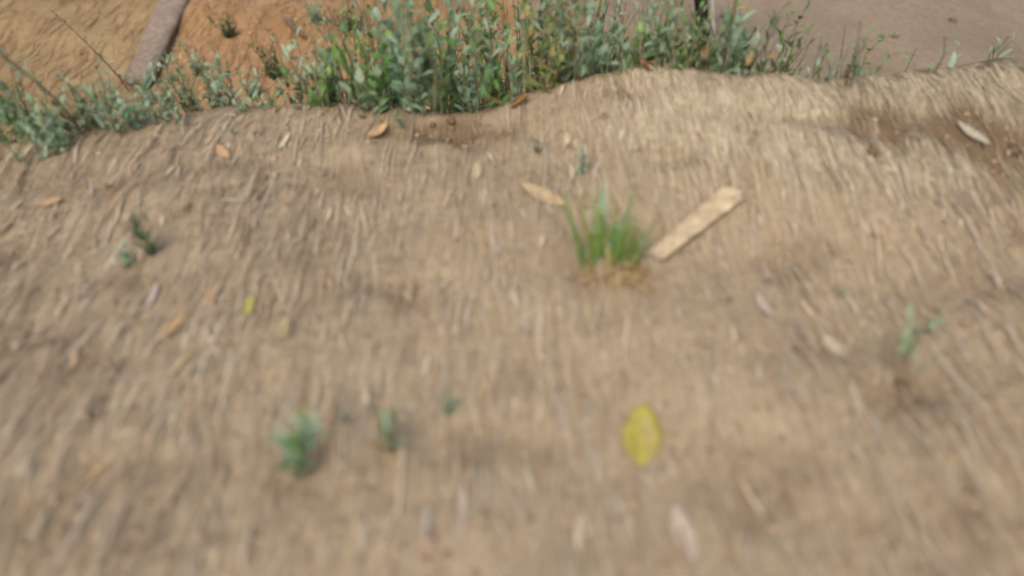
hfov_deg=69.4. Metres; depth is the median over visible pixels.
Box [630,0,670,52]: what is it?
weed
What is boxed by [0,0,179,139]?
track
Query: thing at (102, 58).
sapling
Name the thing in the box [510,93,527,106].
fallen leaf
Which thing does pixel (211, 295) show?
fallen leaf
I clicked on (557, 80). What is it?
weed
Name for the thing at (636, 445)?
fallen leaf
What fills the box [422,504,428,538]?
fallen leaf
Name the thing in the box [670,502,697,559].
fallen leaf
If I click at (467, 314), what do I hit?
fallen leaf
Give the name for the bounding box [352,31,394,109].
weed
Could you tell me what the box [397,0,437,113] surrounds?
weed
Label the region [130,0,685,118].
ground
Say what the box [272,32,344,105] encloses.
weed
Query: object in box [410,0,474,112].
weed
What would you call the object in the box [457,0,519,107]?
weed
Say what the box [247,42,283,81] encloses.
bush
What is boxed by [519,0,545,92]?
weed
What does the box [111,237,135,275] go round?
shoot
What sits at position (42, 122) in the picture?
weed
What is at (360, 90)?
weed
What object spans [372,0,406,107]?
weed
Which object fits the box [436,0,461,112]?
weed
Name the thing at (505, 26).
weed
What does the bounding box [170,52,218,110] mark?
weed
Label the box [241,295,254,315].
fallen leaf
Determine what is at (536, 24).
weed
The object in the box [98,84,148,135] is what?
weed
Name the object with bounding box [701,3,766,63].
weed
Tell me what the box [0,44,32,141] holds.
weed
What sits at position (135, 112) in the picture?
weed
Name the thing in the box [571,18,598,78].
weed
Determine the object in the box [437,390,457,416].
shoot
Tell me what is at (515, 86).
weed
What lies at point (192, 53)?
weed
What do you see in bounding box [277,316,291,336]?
fallen leaf
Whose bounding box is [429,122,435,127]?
soil clod
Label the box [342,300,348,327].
fallen leaf
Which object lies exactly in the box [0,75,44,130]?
weed
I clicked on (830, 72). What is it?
weed
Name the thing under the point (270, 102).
weed
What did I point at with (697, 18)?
weed
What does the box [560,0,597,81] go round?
weed
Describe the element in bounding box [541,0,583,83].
weed
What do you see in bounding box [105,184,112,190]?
soil clod
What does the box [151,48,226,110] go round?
weed
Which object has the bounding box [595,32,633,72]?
weed
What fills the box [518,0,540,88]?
weed
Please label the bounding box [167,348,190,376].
fallen leaf
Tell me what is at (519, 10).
weed
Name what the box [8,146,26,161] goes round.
shoot
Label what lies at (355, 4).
weed
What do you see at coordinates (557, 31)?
weed
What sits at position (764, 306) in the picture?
fallen leaf
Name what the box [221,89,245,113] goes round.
weed
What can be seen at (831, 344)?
fallen leaf
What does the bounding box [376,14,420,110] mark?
weed
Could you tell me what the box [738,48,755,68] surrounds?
weed
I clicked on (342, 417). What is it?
shoot
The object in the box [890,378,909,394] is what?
soil clod
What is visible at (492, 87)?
weed
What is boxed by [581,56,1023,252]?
dry grass
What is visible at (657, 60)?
weed
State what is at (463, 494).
fallen leaf
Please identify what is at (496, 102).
dry flake
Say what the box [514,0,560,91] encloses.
weed
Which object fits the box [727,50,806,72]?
weed
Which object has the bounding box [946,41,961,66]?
weed
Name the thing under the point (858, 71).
weed
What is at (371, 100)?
weed
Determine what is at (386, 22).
weed
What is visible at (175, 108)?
weed
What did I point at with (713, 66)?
weed
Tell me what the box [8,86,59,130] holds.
weed
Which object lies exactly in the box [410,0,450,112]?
weed
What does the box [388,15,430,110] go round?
weed
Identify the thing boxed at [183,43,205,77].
bush
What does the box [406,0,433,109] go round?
weed
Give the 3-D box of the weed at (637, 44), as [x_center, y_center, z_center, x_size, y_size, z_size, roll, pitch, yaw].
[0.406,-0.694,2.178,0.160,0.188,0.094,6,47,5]
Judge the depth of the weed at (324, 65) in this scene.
2.22 m
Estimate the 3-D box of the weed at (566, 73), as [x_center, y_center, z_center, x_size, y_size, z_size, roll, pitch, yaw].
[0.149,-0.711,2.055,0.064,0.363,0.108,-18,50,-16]
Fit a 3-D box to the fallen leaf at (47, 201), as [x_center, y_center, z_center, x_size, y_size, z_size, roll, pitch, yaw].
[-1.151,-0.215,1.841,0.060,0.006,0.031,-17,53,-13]
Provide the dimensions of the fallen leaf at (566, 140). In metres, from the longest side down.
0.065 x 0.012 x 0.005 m
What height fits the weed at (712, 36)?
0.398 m
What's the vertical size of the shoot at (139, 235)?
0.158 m
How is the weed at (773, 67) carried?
on the bank
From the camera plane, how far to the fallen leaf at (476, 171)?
1.90 m
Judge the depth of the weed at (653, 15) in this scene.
2.15 m
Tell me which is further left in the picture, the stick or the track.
the track
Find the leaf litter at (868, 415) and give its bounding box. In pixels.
[0,69,1023,575]
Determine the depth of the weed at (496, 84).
2.08 m
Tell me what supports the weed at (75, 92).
on the bank
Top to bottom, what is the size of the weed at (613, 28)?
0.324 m
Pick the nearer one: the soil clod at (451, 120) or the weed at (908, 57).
the soil clod at (451, 120)
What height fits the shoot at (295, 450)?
0.209 m
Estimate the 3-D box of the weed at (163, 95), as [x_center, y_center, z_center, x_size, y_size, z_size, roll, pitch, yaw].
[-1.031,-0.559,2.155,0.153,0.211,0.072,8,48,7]
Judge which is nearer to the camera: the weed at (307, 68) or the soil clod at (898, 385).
the soil clod at (898, 385)
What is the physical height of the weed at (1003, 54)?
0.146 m
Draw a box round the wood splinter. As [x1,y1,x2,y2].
[649,182,745,258]
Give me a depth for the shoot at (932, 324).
1.53 m
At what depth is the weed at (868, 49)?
2.21 m
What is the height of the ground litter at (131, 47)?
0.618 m
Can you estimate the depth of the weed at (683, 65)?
2.06 m
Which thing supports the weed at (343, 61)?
on the bank
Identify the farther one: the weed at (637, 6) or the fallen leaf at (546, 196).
the weed at (637, 6)
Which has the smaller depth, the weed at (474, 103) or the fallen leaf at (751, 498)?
the fallen leaf at (751, 498)
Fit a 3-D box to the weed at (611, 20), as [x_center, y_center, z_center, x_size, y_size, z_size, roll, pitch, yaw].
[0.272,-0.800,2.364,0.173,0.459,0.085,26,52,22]
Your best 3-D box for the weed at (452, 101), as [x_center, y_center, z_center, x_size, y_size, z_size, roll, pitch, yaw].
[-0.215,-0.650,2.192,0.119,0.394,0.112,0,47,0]
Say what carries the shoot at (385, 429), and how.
on the bank
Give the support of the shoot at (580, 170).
on the bank
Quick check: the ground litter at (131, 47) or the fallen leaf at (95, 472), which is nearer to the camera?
the fallen leaf at (95, 472)
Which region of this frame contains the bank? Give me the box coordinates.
[0,59,1023,575]
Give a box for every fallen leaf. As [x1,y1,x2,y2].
[36,196,61,205]
[77,446,115,490]
[146,282,157,306]
[160,312,184,337]
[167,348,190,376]
[207,281,217,303]
[216,144,229,157]
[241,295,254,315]
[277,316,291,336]
[279,132,289,147]
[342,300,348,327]
[367,122,387,136]
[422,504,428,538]
[459,481,465,536]
[465,303,468,328]
[472,161,480,179]
[520,181,565,204]
[522,312,526,331]
[564,131,568,145]
[622,402,661,466]
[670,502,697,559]
[737,472,766,521]
[754,291,771,315]
[798,295,819,321]
[822,333,844,357]
[957,120,988,143]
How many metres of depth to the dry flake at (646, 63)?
2.08 m
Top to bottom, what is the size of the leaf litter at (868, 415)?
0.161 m
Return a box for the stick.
[283,17,302,37]
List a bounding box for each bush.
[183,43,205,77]
[208,6,237,38]
[231,65,262,99]
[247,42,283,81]
[297,0,323,23]
[323,0,385,31]
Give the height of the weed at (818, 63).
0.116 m
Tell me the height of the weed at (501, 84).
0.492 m
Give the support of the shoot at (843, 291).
on the bank
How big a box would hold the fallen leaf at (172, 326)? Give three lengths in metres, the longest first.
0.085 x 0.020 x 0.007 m
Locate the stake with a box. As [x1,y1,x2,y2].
[694,0,715,37]
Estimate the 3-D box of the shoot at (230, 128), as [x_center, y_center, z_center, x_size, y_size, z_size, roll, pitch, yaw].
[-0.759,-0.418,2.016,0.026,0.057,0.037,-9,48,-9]
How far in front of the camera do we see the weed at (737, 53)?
2.06 m
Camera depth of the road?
4.28 m
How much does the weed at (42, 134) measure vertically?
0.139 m
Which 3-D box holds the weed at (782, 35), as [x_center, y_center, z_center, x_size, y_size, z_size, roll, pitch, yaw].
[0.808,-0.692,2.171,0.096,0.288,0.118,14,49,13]
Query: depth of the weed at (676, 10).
2.30 m
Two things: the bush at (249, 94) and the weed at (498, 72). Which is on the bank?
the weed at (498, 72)
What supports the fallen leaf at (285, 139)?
on the bank
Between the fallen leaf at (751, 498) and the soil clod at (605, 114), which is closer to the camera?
the fallen leaf at (751, 498)
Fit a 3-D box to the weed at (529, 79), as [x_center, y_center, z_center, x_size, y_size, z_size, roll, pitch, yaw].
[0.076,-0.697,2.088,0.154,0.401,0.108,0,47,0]
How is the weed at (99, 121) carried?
on the bank
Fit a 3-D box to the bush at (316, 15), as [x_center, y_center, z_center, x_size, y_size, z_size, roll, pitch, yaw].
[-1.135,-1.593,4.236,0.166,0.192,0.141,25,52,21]
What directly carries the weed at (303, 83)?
on the bank
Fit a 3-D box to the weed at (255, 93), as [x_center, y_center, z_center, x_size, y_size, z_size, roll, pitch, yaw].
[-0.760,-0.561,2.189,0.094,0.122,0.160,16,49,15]
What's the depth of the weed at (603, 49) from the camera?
2.15 m
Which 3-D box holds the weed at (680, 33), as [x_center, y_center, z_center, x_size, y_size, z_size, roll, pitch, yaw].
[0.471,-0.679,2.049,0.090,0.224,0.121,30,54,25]
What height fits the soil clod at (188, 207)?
0.016 m
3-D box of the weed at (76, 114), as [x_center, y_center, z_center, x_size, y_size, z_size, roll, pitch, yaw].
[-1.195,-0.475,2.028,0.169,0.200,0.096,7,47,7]
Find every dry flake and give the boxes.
[491,98,501,104]
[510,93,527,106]
[638,56,653,70]
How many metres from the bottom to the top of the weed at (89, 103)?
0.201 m
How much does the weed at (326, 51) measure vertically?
0.313 m
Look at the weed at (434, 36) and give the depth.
2.47 m
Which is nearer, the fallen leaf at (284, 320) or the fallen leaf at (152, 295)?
the fallen leaf at (284, 320)
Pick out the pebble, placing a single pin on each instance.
(952, 20)
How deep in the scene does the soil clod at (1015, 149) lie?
1.89 m
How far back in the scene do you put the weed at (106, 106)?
2.10 m
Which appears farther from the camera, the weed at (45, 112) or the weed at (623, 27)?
the weed at (623, 27)
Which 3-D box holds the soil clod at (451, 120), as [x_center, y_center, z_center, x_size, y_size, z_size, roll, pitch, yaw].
[-0.175,-0.477,2.107,0.027,0.019,0.030,0,47,0]
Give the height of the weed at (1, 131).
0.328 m
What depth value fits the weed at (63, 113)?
2.06 m
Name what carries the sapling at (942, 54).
on the bank
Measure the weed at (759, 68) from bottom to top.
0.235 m
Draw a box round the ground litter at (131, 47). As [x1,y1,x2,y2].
[0,0,721,139]
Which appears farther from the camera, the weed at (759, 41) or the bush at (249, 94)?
the bush at (249, 94)
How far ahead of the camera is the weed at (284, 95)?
2.12 m
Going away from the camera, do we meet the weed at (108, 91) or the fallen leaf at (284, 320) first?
the fallen leaf at (284, 320)
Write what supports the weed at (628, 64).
on the bank
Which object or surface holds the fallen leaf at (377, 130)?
on the bank
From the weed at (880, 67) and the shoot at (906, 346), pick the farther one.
the weed at (880, 67)
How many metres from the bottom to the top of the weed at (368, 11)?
0.630 m
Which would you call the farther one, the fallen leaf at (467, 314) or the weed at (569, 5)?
the weed at (569, 5)
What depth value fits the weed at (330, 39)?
2.32 m
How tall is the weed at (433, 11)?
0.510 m
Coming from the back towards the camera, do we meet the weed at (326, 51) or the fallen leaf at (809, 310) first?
the weed at (326, 51)
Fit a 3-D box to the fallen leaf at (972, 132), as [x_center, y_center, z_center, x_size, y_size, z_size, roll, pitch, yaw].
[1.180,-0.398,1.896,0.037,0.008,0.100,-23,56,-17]
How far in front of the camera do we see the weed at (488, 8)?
2.43 m
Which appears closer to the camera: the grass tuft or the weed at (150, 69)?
the grass tuft
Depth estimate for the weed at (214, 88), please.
2.17 m
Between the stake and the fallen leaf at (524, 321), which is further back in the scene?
the stake
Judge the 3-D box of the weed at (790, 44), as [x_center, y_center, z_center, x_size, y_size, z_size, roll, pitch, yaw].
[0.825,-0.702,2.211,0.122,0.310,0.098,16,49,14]
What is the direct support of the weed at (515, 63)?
on the bank
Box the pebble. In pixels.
[948,18,956,22]
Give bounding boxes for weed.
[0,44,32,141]
[0,59,33,137]
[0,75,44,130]
[0,89,26,143]
[0,101,56,164]
[0,120,12,143]
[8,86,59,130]
[8,111,47,145]
[12,105,68,151]
[13,82,73,132]
[25,91,69,151]
[26,95,97,132]
[39,97,79,132]
[55,73,99,120]
[57,61,115,126]
[57,81,122,128]
[57,84,92,135]
[63,72,98,126]
[65,76,141,123]
[69,85,122,135]
[73,102,90,128]
[86,70,137,120]
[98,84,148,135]
[103,82,158,122]
[103,96,133,133]
[105,70,150,123]
[130,67,179,116]
[132,58,161,115]
[132,94,168,128]
[138,70,175,114]
[143,65,195,123]
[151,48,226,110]
[152,47,193,114]
[165,54,201,112]
[168,58,198,111]
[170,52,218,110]
[177,32,225,107]
[193,60,247,110]
[202,50,236,105]
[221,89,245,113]
[222,67,266,107]
[242,101,277,111]
[260,75,289,105]
[269,11,316,102]
[270,70,324,108]
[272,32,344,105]
[274,70,303,103]
[286,20,346,102]
[295,73,314,103]
[296,54,334,105]
[305,10,352,101]
[306,44,345,109]
[314,39,342,100]
[323,0,385,108]
[328,0,380,101]
[333,55,375,106]
[334,6,370,102]
[338,62,388,117]
[339,12,361,85]
[342,0,378,96]
[346,0,373,69]
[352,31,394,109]
[355,2,404,106]
[362,0,413,108]
[364,0,412,107]
[364,43,377,88]
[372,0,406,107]
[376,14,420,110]
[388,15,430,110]
[389,0,444,116]
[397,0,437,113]
[402,0,430,107]
[403,1,437,116]
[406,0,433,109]
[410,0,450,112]
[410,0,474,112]
[410,9,439,104]
[414,0,457,111]
[419,9,457,112]
[425,0,480,111]
[430,0,448,111]
[433,14,477,114]
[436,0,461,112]
[455,0,499,109]
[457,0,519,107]
[459,0,491,110]
[461,0,506,107]
[462,0,505,111]
[465,13,511,114]
[466,0,501,110]
[477,0,505,104]
[482,0,507,100]
[486,7,521,98]
[491,0,524,100]
[493,1,531,95]
[497,21,526,99]
[511,0,550,92]
[512,0,563,93]
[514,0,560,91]
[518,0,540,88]
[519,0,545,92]
[529,0,556,88]
[536,7,560,87]
[538,29,572,91]
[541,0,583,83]
[542,0,579,82]
[546,0,601,80]
[548,0,579,82]
[551,0,579,83]
[556,0,599,79]
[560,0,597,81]
[569,0,627,74]
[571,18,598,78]
[572,0,625,70]
[573,0,644,72]
[576,17,618,73]
[580,4,622,75]
[587,0,620,73]
[593,4,630,71]
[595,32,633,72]
[603,3,644,67]
[608,0,654,73]
[618,13,655,64]
[622,21,671,65]
[626,0,664,55]
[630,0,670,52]
[633,0,716,69]
[634,0,661,51]
[645,0,707,66]
[651,17,693,66]
[660,0,683,60]
[665,5,705,68]
[671,14,712,70]
[682,1,731,80]
[684,0,741,67]
[685,11,701,68]
[687,14,725,71]
[697,18,754,67]
[699,4,741,70]
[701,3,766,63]
[717,0,755,72]
[718,24,775,76]
[725,26,756,68]
[725,28,759,74]
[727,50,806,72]
[730,37,762,68]
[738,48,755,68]
[747,1,790,75]
[760,40,790,72]
[763,0,816,74]
[776,11,816,75]
[796,58,817,77]
[808,56,823,78]
[812,29,858,86]
[816,49,829,77]
[835,29,898,78]
[839,27,873,80]
[868,51,899,75]
[905,47,916,71]
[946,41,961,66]
[992,33,1014,59]
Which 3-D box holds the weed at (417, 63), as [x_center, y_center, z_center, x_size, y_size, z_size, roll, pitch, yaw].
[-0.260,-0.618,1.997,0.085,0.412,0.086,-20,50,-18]
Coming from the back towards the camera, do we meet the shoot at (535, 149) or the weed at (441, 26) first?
the weed at (441, 26)
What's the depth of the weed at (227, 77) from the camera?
2.26 m
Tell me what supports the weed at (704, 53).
on the bank
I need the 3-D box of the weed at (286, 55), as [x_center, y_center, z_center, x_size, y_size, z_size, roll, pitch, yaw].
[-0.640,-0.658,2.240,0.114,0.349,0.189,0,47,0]
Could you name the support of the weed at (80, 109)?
on the bank
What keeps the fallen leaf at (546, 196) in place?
on the bank
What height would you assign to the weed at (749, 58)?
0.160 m
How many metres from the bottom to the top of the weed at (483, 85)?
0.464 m
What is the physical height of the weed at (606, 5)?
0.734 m
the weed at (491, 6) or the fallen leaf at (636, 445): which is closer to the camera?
the fallen leaf at (636, 445)
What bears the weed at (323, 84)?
on the bank
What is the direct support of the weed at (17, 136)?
on the bank
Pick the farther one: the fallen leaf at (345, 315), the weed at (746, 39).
the weed at (746, 39)
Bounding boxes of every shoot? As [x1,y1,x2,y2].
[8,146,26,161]
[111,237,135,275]
[123,212,157,256]
[228,126,236,136]
[266,408,330,479]
[334,406,353,424]
[364,397,408,456]
[393,104,403,129]
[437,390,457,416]
[534,140,545,154]
[572,143,590,174]
[835,285,847,296]
[889,303,932,381]
[914,312,948,336]
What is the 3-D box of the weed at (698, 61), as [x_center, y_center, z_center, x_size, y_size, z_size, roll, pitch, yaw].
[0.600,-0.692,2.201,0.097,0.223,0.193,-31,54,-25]
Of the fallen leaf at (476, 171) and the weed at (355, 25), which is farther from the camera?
the weed at (355, 25)
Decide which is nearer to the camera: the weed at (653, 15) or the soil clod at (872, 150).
the soil clod at (872, 150)
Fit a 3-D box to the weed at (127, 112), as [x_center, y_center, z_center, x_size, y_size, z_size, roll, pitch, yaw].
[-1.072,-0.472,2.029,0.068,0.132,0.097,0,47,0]
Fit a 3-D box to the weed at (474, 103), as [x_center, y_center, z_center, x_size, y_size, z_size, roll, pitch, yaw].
[-0.133,-0.635,2.106,0.109,0.371,0.208,23,51,20]
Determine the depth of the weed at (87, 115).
2.03 m
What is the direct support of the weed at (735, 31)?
on the bank
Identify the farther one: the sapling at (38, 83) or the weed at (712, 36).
the weed at (712, 36)
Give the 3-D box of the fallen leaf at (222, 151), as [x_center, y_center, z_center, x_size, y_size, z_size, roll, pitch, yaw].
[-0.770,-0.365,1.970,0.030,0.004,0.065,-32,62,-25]
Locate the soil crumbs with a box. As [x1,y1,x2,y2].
[0,88,1023,575]
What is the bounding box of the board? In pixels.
[124,0,188,88]
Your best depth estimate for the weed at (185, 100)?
2.19 m
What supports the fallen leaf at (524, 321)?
on the bank
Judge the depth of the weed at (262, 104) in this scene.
2.11 m
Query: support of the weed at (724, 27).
on the bank
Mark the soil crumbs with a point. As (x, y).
(432, 540)
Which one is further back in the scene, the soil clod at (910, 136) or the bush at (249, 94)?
the bush at (249, 94)
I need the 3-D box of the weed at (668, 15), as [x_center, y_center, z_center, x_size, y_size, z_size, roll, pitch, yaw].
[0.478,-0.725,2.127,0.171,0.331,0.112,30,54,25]
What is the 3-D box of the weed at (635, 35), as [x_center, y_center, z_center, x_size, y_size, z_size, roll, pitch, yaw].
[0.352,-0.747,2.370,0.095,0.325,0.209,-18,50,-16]
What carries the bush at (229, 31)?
on the ground at (273, 21)
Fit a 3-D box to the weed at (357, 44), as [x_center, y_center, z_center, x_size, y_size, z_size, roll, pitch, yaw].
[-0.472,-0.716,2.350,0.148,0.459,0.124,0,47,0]
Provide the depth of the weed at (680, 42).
2.22 m
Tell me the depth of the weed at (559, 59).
2.11 m
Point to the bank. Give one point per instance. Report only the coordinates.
(884, 127)
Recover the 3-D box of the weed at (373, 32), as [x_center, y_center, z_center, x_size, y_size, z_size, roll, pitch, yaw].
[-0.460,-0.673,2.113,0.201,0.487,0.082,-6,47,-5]
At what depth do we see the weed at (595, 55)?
2.13 m
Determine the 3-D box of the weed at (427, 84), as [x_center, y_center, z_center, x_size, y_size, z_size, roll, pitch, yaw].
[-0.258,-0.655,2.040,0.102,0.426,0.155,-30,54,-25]
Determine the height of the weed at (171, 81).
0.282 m
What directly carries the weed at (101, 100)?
on the bank
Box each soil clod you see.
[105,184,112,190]
[182,203,191,211]
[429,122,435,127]
[446,117,454,124]
[600,113,608,118]
[864,144,882,159]
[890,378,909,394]
[908,134,915,140]
[1005,144,1020,155]
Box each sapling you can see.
[0,48,83,136]
[51,10,128,90]
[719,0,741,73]
[845,21,867,86]
[934,36,949,74]
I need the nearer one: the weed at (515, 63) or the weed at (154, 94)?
the weed at (154, 94)
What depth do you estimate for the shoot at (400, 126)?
2.05 m
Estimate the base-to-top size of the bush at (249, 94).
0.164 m
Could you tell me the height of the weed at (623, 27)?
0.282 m
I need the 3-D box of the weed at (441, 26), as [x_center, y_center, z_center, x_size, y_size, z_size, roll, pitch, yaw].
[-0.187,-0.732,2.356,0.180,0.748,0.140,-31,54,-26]
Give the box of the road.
[529,0,1023,87]
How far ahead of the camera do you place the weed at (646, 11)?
2.34 m
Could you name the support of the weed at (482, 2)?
on the bank
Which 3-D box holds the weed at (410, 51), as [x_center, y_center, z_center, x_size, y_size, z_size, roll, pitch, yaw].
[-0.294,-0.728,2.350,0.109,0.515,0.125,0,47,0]
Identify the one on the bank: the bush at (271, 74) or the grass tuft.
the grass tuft
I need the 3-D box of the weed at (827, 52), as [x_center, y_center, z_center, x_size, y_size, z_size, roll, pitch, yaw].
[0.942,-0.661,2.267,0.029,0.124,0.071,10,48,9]
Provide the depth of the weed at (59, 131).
1.95 m
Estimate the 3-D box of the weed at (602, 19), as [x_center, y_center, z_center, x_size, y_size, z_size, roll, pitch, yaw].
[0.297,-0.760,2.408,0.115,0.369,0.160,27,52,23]
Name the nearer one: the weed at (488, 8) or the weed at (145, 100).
the weed at (145, 100)
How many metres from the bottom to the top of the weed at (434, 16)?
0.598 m
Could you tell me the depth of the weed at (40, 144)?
1.94 m
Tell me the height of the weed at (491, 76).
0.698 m
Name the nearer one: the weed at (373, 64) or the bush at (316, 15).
the weed at (373, 64)
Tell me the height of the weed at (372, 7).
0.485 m
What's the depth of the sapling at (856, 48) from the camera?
1.93 m
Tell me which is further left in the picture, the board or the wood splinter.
the board
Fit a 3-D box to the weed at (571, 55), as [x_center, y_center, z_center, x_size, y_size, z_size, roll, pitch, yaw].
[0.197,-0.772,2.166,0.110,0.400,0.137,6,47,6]
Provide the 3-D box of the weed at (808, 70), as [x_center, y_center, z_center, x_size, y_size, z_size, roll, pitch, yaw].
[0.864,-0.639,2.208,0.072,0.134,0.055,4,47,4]
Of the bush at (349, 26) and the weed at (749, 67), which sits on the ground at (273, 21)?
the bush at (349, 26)
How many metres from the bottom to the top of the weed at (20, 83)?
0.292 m
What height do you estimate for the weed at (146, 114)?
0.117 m
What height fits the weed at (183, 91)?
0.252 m
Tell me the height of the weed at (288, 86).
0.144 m
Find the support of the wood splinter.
on the bank
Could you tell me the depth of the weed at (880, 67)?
2.10 m
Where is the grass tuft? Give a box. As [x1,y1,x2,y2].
[563,178,661,302]
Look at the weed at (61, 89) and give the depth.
2.10 m
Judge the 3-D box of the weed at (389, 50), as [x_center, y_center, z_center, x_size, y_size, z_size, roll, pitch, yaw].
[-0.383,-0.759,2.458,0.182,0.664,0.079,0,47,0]

